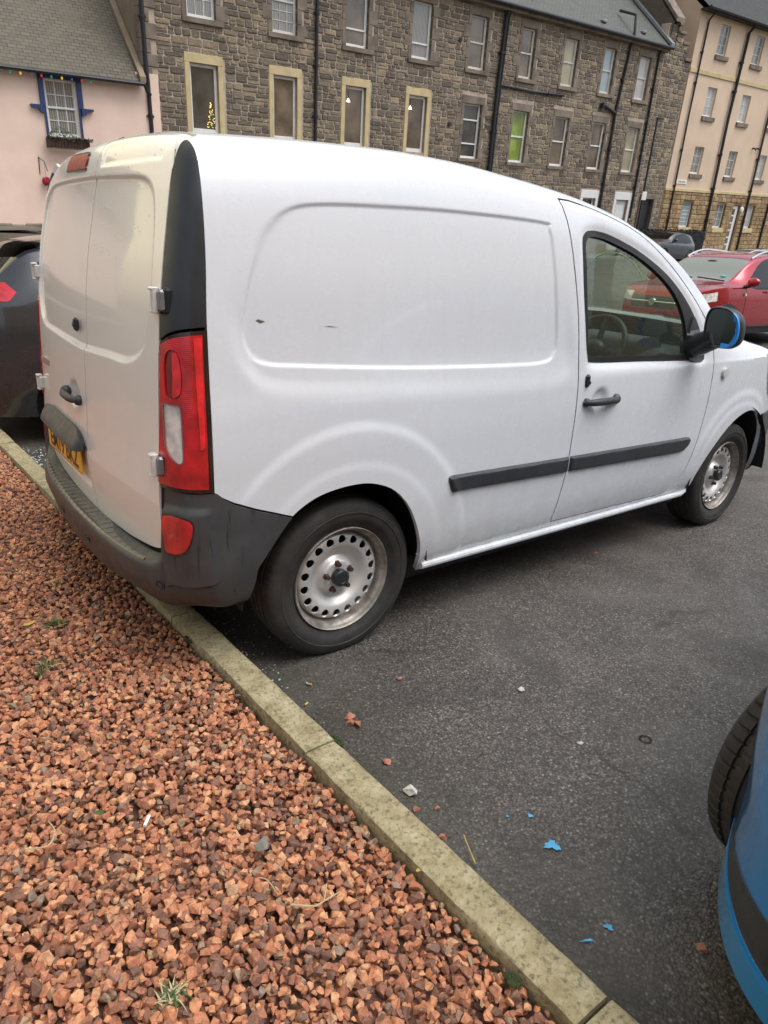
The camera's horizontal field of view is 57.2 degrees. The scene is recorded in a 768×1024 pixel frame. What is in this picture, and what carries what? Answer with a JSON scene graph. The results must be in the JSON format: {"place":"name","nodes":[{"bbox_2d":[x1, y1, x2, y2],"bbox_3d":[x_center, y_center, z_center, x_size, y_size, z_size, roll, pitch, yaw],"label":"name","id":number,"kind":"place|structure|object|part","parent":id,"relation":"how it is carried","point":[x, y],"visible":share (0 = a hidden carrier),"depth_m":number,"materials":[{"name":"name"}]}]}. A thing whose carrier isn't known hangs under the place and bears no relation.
{"place":"outdoors","nodes":[
{"label":"outdoors","id":0,"kind":"place"},
{"bbox_2d":[0,450,554,1023],"bbox_3d":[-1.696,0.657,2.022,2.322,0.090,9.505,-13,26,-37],"label":"gravel","id":1,"kind":"structure","parent":0,"point":[32,516],"depth_m":1.74,"materials":[{"name":"brown gravel"}]},
{"bbox_2d":[22,620,34,625],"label":"fallen leaf","id":2,"kind":"object","parent":1,"relation":"on","point":[28,623],"visible":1,"depth_m":2.64,"materials":[{"name":"yellow plant"}]},
{"bbox_2d":[26,666,48,677],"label":"weed","id":3,"kind":"object","parent":1,"relation":"on","point":[39,673],"visible":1,"depth_m":2.37,"materials":[{"name":"green plant"}]},
{"bbox_2d":[24,821,54,849],"bbox_3d":[-0.823,0.792,1.713,0.051,0.011,0.085,8,21,14],"label":"twig","id":4,"kind":"object","parent":1,"relation":"on","point":[44,846],"visible":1,"depth_m":1.69,"materials":[{"name":"wood"}]},
{"bbox_2d":[37,656,65,671],"bbox_3d":[-1.144,0.517,2.421,0.102,0.025,0.118,-12,25,-35],"label":"weed","id":5,"kind":"object","parent":1,"relation":"on","point":[45,663],"visible":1,"depth_m":2.42,"materials":[{"name":"green plant"}]},
{"bbox_2d":[38,614,70,629],"bbox_3d":[-1.254,0.416,2.666,0.145,0.030,0.121,14,23,27],"label":"weed","id":6,"kind":"object","parent":1,"relation":"on","point":[54,622],"visible":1,"depth_m":2.67,"materials":[{"name":"green plant"}]},
{"bbox_2d":[93,810,104,814],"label":"fallen leaf","id":7,"kind":"object","parent":1,"relation":"on","point":[97,812],"visible":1,"depth_m":1.79,"materials":[{"name":"green plant"}]},
{"bbox_2d":[143,815,150,826],"bbox_3d":[-0.599,0.780,1.780,0.008,0.008,0.034,3,20,0],"label":"cigarette end","id":8,"kind":"object","parent":1,"relation":"on","point":[146,821],"visible":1,"depth_m":1.77,"materials":[{"name":"paper"}]},
{"bbox_2d":[154,973,193,1019],"bbox_3d":[-0.412,0.943,1.385,0.077,0.018,0.091,-4,22,-18],"label":"weed","id":9,"kind":"object","parent":1,"relation":"on","point":[173,993],"visible":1,"depth_m":1.38,"materials":[{"name":"green plant"}]},
{"bbox_2d":[254,836,268,850],"bbox_3d":[-0.296,0.816,1.723,0.033,0.024,0.035,21,27,39],"label":"stone","id":10,"kind":"object","parent":1,"relation":"on","point":[262,843],"visible":1,"depth_m":1.72,"materials":[{"name":"grey stone"}]},
{"bbox_2d":[259,877,277,894],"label":"twig","id":11,"kind":"object","parent":1,"relation":"on","point":[269,882],"visible":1,"depth_m":1.61,"materials":[{"name":"wood"}]},
{"bbox_2d":[290,891,340,906],"bbox_3d":[-0.151,0.877,1.584,0.117,0.010,0.027,-4,22,-18],"label":"twig","id":12,"kind":"object","parent":1,"relation":"on","point":[301,905],"visible":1,"depth_m":1.57,"materials":[{"name":"wood"}]},
{"bbox_2d":[502,971,522,988],"bbox_3d":[0.263,0.957,1.444,0.031,0.012,0.044,-14,27,-39],"label":"moss","id":13,"kind":"object","parent":1,"relation":"on","point":[513,980],"visible":1,"depth_m":1.44,"materials":[{"name":"green plant"}]},
{"bbox_2d":[0,259,767,1023],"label":"ground","id":14,"kind":"structure","parent":0,"point":[652,623],"depth_m":2.45,"materials":[{"name":"grey asphalt"}]},
{"bbox_2d":[0,226,44,416],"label":"hatchback","id":15,"kind":"object","parent":14,"relation":"on","point":[21,395],"visible":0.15,"depth_m":4.87,"materials":[{"name":"grey paint"}]},
{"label":"rear window","id":16,"kind":"part","parent":15,"relation":"part of","materials":[{"name":"black glass"}]},
{"bbox_2d":[0,0,161,241],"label":"pink cottage","id":17,"kind":"structure","parent":14,"relation":"on","point":[86,41],"depth_m":19.78,"materials":[{"name":"pink painted render"},{"name":"brown slate"}]},
{"bbox_2d":[38,157,49,185],"bbox_3d":[-9.547,-9.595,19.854,0.260,0.741,0.262,-15,31,-34],"label":"hanging basket","id":18,"kind":"object","parent":17,"relation":"attached to","point":[45,180],"visible":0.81,"depth_m":19.86,"materials":[{"name":"red plant"}]},
{"bbox_2d":[0,69,91,82],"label":"string lights","id":19,"kind":"object","parent":17,"relation":"hanging from","point":[20,73],"visible":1,"depth_m":18.91},
{"bbox_2d":[43,78,80,138],"bbox_3d":[-9.003,-11.210,19.701,1.040,1.520,0.140,-15,31,-34],"label":"window","id":20,"kind":"structure","parent":17,"relation":"in","point":[60,95],"depth_m":19.70,"materials":[{"name":"white glass"}]},
{"bbox_2d":[46,127,92,149],"bbox_3d":[-8.838,-10.529,19.832,1.282,0.580,0.322,-15,31,-34],"label":"window box","id":21,"kind":"object","parent":17,"relation":"attached to","point":[73,143],"depth_m":19.77,"materials":[{"name":"brown wood"}]},
{"bbox_2d":[23,447,307,688],"bbox_3d":[-1.406,0.080,3.769,0.254,0.011,3.635,-13,26,-37],"label":"broken glass","id":22,"kind":"object","parent":14,"relation":"on","point":[193,608],"visible":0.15,"depth_m":2.87,"materials":[{"name":"clear glass"}]},
{"bbox_2d":[0,428,638,1023],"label":"kerb","id":23,"kind":"structure","parent":14,"relation":"on","point":[558,986],"depth_m":1.76,"materials":[{"name":"concrete"}]},
{"bbox_2d":[184,635,191,642],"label":"moss","id":24,"kind":"object","parent":23,"relation":"on","point":[186,638],"visible":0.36,"depth_m":2.60,"materials":[{"name":"green plant"}]},
{"bbox_2d":[330,734,343,746],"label":"moss","id":25,"kind":"object","parent":14,"relation":"on","point":[338,740],"visible":0.66,"depth_m":2.23,"materials":[{"name":"green plant"}]},
{"bbox_2d":[41,465,654,1020],"bbox_3d":[-0.826,0.384,3.046,0.187,0.007,4.799,-13,26,-37],"label":"grit","id":26,"kind":"object","parent":14,"relation":"on","point":[449,837],"visible":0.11,"depth_m":1.89,"materials":[{"name":"gravel"}]},
{"bbox_2d":[344,712,355,720],"bbox_3d":[-0.111,0.681,2.344,0.026,0.019,0.036,20,27,38],"label":"stone chip","id":27,"kind":"object","parent":14,"relation":"on","point":[349,715],"visible":1,"depth_m":2.34,"materials":[{"name":"red stone"}]},
{"bbox_2d":[345,719,354,724],"bbox_3d":[-0.112,0.692,2.317,0.023,0.016,0.027,-12,25,-35],"label":"stone chip","id":28,"kind":"object","parent":14,"relation":"on","point":[350,722],"visible":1,"depth_m":2.31,"materials":[{"name":"red stone"}]},
{"bbox_2d":[383,759,390,764],"bbox_3d":[0.010,0.762,2.150,0.026,0.014,0.023,-2,21,-14],"label":"stone chip","id":29,"kind":"object","parent":14,"relation":"on","point":[387,761],"visible":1,"depth_m":2.15,"materials":[{"name":"red stone"}]},
{"bbox_2d":[115,0,674,252],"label":"stone tenement","id":30,"kind":"structure","parent":14,"relation":"on","point":[560,96],"depth_m":26.33,"materials":[{"name":"grey stone"}]},
{"bbox_2d":[181,0,224,27],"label":"window","id":31,"kind":"structure","parent":30,"relation":"in","point":[201,12],"depth_m":20.94,"materials":[{"name":"glass"}]},
{"bbox_2d":[189,62,218,133],"bbox_3d":[-5.619,-12.833,21.921,0.920,1.870,0.050,-15,31,-34],"label":"window","id":32,"kind":"structure","parent":30,"relation":"in","point":[203,79],"depth_m":21.90,"materials":[{"name":"grey glass"}]},
{"bbox_2d":[207,102,215,128],"bbox_3d":[-5.457,-12.537,22.210,0.304,0.760,0.033,-15,31,-34],"label":"christmas tree","id":33,"kind":"object","parent":30,"relation":"attached to","point":[210,124],"visible":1,"depth_m":22.27,"materials":[{"name":"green plant"}]},
{"bbox_2d":[274,75,294,138],"bbox_3d":[-3.358,-13.455,23.514,0.890,1.870,0.050,-15,31,-34],"label":"window","id":34,"kind":"structure","parent":30,"relation":"in","point":[284,87],"depth_m":23.52,"materials":[{"name":"brown glass"}]},
{"bbox_2d":[267,0,304,42],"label":"window","id":35,"kind":"structure","parent":30,"relation":"in","point":[283,11],"depth_m":22.44,"materials":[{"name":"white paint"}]},
{"bbox_2d":[344,86,363,145],"bbox_3d":[-1.113,-14.068,25.097,0.880,1.870,0.050,-15,31,-34],"label":"window","id":36,"kind":"structure","parent":30,"relation":"in","point":[353,132],"depth_m":25.12,"materials":[{"name":"glass"}]},
{"bbox_2d":[341,0,373,55],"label":"window","id":37,"kind":"structure","parent":30,"relation":"in","point":[356,19],"depth_m":23.94,"materials":[{"name":"glass"}]},
{"bbox_2d":[406,95,424,152],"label":"window","id":38,"kind":"structure","parent":30,"relation":"in","point":[416,114],"depth_m":26.73,"materials":[{"name":"glass"}]},
{"bbox_2d":[407,0,435,66],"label":"window","id":39,"kind":"structure","parent":30,"relation":"in","point":[422,11],"depth_m":25.47,"materials":[{"name":"glass"}]},
{"bbox_2d":[456,103,481,162],"bbox_3d":[3.482,-15.193,28.269,1.330,2.050,0.240,-15,31,-34],"label":"window","id":40,"kind":"structure","parent":30,"relation":"in","point":[469,132],"depth_m":28.35,"materials":[{"name":"glass"}]},
{"bbox_2d":[464,15,489,75],"bbox_3d":[3.605,-17.854,26.966,1.300,1.880,0.240,-15,31,-34],"label":"window","id":41,"kind":"structure","parent":30,"relation":"in","point":[479,24],"depth_m":27.04,"materials":[{"name":"grey glass"}]},
{"bbox_2d":[505,110,526,166],"bbox_3d":[5.680,-15.790,29.819,1.300,2.050,0.240,-15,31,-34],"label":"window","id":42,"kind":"structure","parent":30,"relation":"in","point":[519,118],"depth_m":29.91,"materials":[{"name":"glass"}]},
{"bbox_2d":[514,27,535,84],"bbox_3d":[5.795,-18.448,28.510,1.210,1.880,0.240,-15,31,-34],"label":"window","id":43,"kind":"structure","parent":30,"relation":"in","point":[528,34],"depth_m":28.59,"materials":[{"name":"grey glass"}]},
{"bbox_2d":[546,117,567,169],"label":"window","id":44,"kind":"structure","parent":30,"relation":"in","point":[560,126],"depth_m":31.38,"materials":[{"name":"glass"}]},
{"bbox_2d":[557,38,576,91],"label":"window","id":45,"kind":"structure","parent":30,"relation":"in","point":[571,45],"depth_m":30.07,"materials":[{"name":"white glass"}]},
{"bbox_2d":[583,198,593,204],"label":"window","id":46,"kind":"structure","parent":30,"relation":"in","point":[588,200],"depth_m":33.94,"materials":[{"name":"black glass"}]},
{"bbox_2d":[584,122,603,172],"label":"window","id":47,"kind":"structure","parent":30,"relation":"in","point":[597,132],"depth_m":32.86,"materials":[{"name":"glass"}]},
{"bbox_2d":[596,48,614,98],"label":"window","id":48,"kind":"structure","parent":30,"relation":"in","point":[609,54],"depth_m":31.56,"materials":[{"name":"glass"}]},
{"bbox_2d":[608,200,625,248],"bbox_3d":[11.745,-14.529,35.789,0.980,2.430,0.070,-15,31,-34],"label":"door","id":49,"kind":"structure","parent":30,"relation":"in","point":[620,204],"depth_m":35.50,"materials":[{"name":"white wood"}]},
{"bbox_2d":[618,127,637,175],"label":"window","id":50,"kind":"structure","parent":30,"relation":"in","point":[632,132],"depth_m":34.33,"materials":[{"name":"glass"}]},
{"bbox_2d":[630,56,649,104],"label":"window","id":51,"kind":"structure","parent":30,"relation":"in","point":[644,62],"depth_m":33.02,"materials":[{"name":"white glass"}]},
{"bbox_2d":[30,131,767,653],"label":"van","id":52,"kind":"object","parent":14,"relation":"on","point":[346,389],"visible":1,"depth_m":2.49,"materials":[{"name":"white paint"}]},
{"bbox_3d":[-1.282,-0.786,2.911,0.306,1.322,0.891,-12,25,-35],"label":"rear door","id":53,"kind":"part","parent":52,"relation":"part of","materials":[{"name":"white paint"}]},
{"bbox_3d":[-0.795,-0.548,2.345,0.260,1.321,0.695,-12,25,-35],"label":"rear door","id":54,"kind":"part","parent":52,"relation":"part of","materials":[{"name":"white paint"}]},
{"bbox_3d":[1.201,-0.685,3.352,1.223,1.379,0.202,-12,25,-35],"label":"cab door","id":55,"kind":"part","parent":52,"relation":"part of","materials":[{"name":"white paint"}]},
{"bbox_2d":[402,784,416,795],"bbox_3d":[0.074,0.803,2.034,0.044,0.026,0.033,5,21,6],"label":"stone","id":56,"kind":"object","parent":14,"relation":"on","point":[410,790],"visible":1,"depth_m":2.03,"materials":[{"name":"white stone"}]},
{"bbox_2d":[438,834,446,839],"bbox_3d":[0.158,0.869,1.887,0.025,0.013,0.014,5,21,5],"label":"stone chip","id":57,"kind":"object","parent":14,"relation":"on","point":[442,836],"visible":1,"depth_m":1.88,"materials":[{"name":"red stone"}]},
{"bbox_2d":[463,834,475,863],"bbox_3d":[0.221,0.873,1.823,0.006,0.038,0.068,-7,23,-24],"label":"twig","id":58,"kind":"object","parent":14,"relation":"on","point":[469,850],"visible":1,"depth_m":1.82,"materials":[{"name":"yellow plant"}]},
{"bbox_2d":[544,840,560,850],"bbox_3d":[0.450,0.888,1.880,0.047,0.001,0.035,8,21,13],"label":"paint flake","id":59,"kind":"object","parent":14,"relation":"on","point":[551,844],"visible":1,"depth_m":1.88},
{"bbox_2d":[603,924,613,930],"bbox_3d":[0.529,0.976,1.658,0.026,0.001,0.018,17,25,33],"label":"paint flake","id":60,"kind":"object","parent":14,"relation":"on","point":[608,926],"visible":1,"depth_m":1.66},
{"bbox_2d":[639,735,651,742],"bbox_3d":[0.860,0.746,2.316,0.042,0.004,0.042,-12,25,-35],"label":"rubber ring","id":61,"kind":"object","parent":14,"relation":"on","point":[650,741],"visible":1,"depth_m":2.31,"materials":[{"name":"black rubber"}]},
{"bbox_2d":[614,228,705,255],"bbox_3d":[14.120,-13.552,35.869,6.783,1.667,0.793,-15,31,-34],"label":"hedge","id":62,"kind":"object","parent":14,"relation":"on","point":[697,236],"visible":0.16,"depth_m":36.40,"materials":[{"name":"green plant"}]},
{"bbox_2d":[628,232,694,258],"bbox_3d":[13.488,-12.847,34.156,3.950,1.407,2.114,-14,26,-38],"label":"hatchback","id":63,"kind":"object","parent":14,"relation":"on","point":[677,245],"visible":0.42,"depth_m":33.63,"materials":[{"name":"grey paint"}]},
{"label":"side window","id":64,"kind":"part","parent":63,"relation":"part of","materials":[{"name":"grey glass"}]},
{"bbox_2d":[632,0,691,229],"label":"rubble house","id":65,"kind":"structure","parent":14,"relation":"on","point":[669,17],"depth_m":34.75,"materials":[{"name":"stone"}]},
{"bbox_2d":[638,199,650,228],"bbox_3d":[13.402,-14.696,37.171,1.010,3.330,0.062,-15,31,-34],"label":"door","id":66,"kind":"structure","parent":65,"relation":"in","point":[646,203],"depth_m":36.83,"materials":[{"name":"black wood"}]},
{"bbox_2d":[621,249,767,332],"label":"crossover","id":67,"kind":"object","parent":14,"relation":"on","point":[737,281],"visible":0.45,"depth_m":12.28,"materials":[{"name":"red paint"}]},
{"bbox_2d":[746,259,767,289],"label":"side window","id":68,"kind":"structure","parent":67,"relation":"in","point":[761,272],"depth_m":12.35,"materials":[{"name":"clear glass"}]},
{"bbox_2d":[697,943,707,952],"bbox_3d":[0.733,1.001,1.621,0.026,0.010,0.021,10,22,18],"label":"stone chip","id":69,"kind":"object","parent":14,"relation":"on","point":[701,947],"visible":1,"depth_m":1.62,"materials":[{"name":"red stone"}]},
{"bbox_2d":[646,248,763,279],"bbox_3d":[8.006,-5.399,16.750,4.400,1.617,2.194,-12,25,-35],"label":"estate car","id":70,"kind":"object","parent":14,"relation":"on","point":[754,251],"depth_m":16.50,"materials":[{"name":"grey paint"}]},
{"bbox_2d":[656,0,767,251],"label":"rendered flats","id":71,"kind":"structure","parent":14,"relation":"on","point":[718,161],"depth_m":37.76,"materials":[{"name":"paint"}]},
{"bbox_2d":[676,180,686,183],"bbox_3d":[15.805,-17.540,37.426,0.970,0.190,0.029,-15,31,-34],"label":"street name sign","id":72,"kind":"object","parent":71,"relation":"attached to","point":[681,182],"visible":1,"depth_m":37.42,"materials":[{"name":"white metal"}]},
{"bbox_2d":[677,202,691,230],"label":"window","id":73,"kind":"structure","parent":71,"relation":"in","point":[686,205],"depth_m":38.93,"materials":[{"name":"grey glass"}]},
{"bbox_2d":[688,147,702,178],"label":"window","id":74,"kind":"structure","parent":71,"relation":"in","point":[698,150],"depth_m":37.75,"materials":[{"name":"glass"}]},
{"bbox_2d":[701,87,715,121],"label":"window","id":75,"kind":"structure","parent":71,"relation":"in","point":[711,91],"depth_m":36.59,"materials":[{"name":"glass"}]},
{"bbox_2d":[711,204,724,232],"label":"window","id":76,"kind":"structure","parent":71,"relation":"in","point":[715,228],"depth_m":40.90,"materials":[{"name":"grey glass"}]},
{"bbox_2d":[714,25,729,61],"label":"window","id":77,"kind":"structure","parent":71,"relation":"in","point":[719,54],"depth_m":35.43,"materials":[{"name":"glass"}]},
{"bbox_2d":[722,151,735,181],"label":"window","id":78,"kind":"structure","parent":71,"relation":"in","point":[730,162],"depth_m":39.70,"materials":[{"name":"glass"}]},
{"bbox_2d":[723,206,737,250],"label":"door","id":79,"kind":"structure","parent":71,"relation":"in","point":[735,208],"depth_m":42.05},
{"bbox_2d":[735,95,749,127],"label":"window","id":80,"kind":"structure","parent":71,"relation":"in","point":[745,99],"depth_m":38.54,"materials":[{"name":"glass"}]},
{"bbox_2d":[742,205,752,232],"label":"window","id":81,"kind":"structure","parent":71,"relation":"in","point":[749,211],"depth_m":42.83,"materials":[{"name":"grey glass"}]},
{"bbox_2d":[749,36,763,70],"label":"window","id":82,"kind":"structure","parent":71,"relation":"in","point":[759,41],"depth_m":37.39,"materials":[{"name":"glass"}]},
{"bbox_2d":[754,155,765,183],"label":"window","id":83,"kind":"structure","parent":71,"relation":"in","point":[757,180],"depth_m":41.62,"materials":[{"name":"glass"}]},
{"bbox_2d":[707,686,767,1023],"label":"hatchback","id":84,"kind":"object","parent":14,"relation":"on","point":[737,802],"visible":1,"depth_m":1.39,"materials":[{"name":"blue paint"}]},
{"bbox_2d":[734,249,767,253],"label":"saloon car","id":85,"kind":"object","parent":14,"relation":"on","point":[746,250],"depth_m":20.88,"materials":[{"name":"silver metal"}]},
{"bbox_2d":[586,251,710,260],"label":"pavement","id":86,"kind":"structure","parent":0,"point":[606,256],"depth_m":33.50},
{"bbox_2d":[635,117,663,228],"bbox_3d":[12.549,-15.257,33.905,0.620,6.550,0.165,-15,31,-34],"label":"street lamp","id":87,"kind":"object","parent":86,"relation":"on","point":[644,195],"visible":0.77,"depth_m":33.51,"materials":[{"name":"black metal"}]}
]}

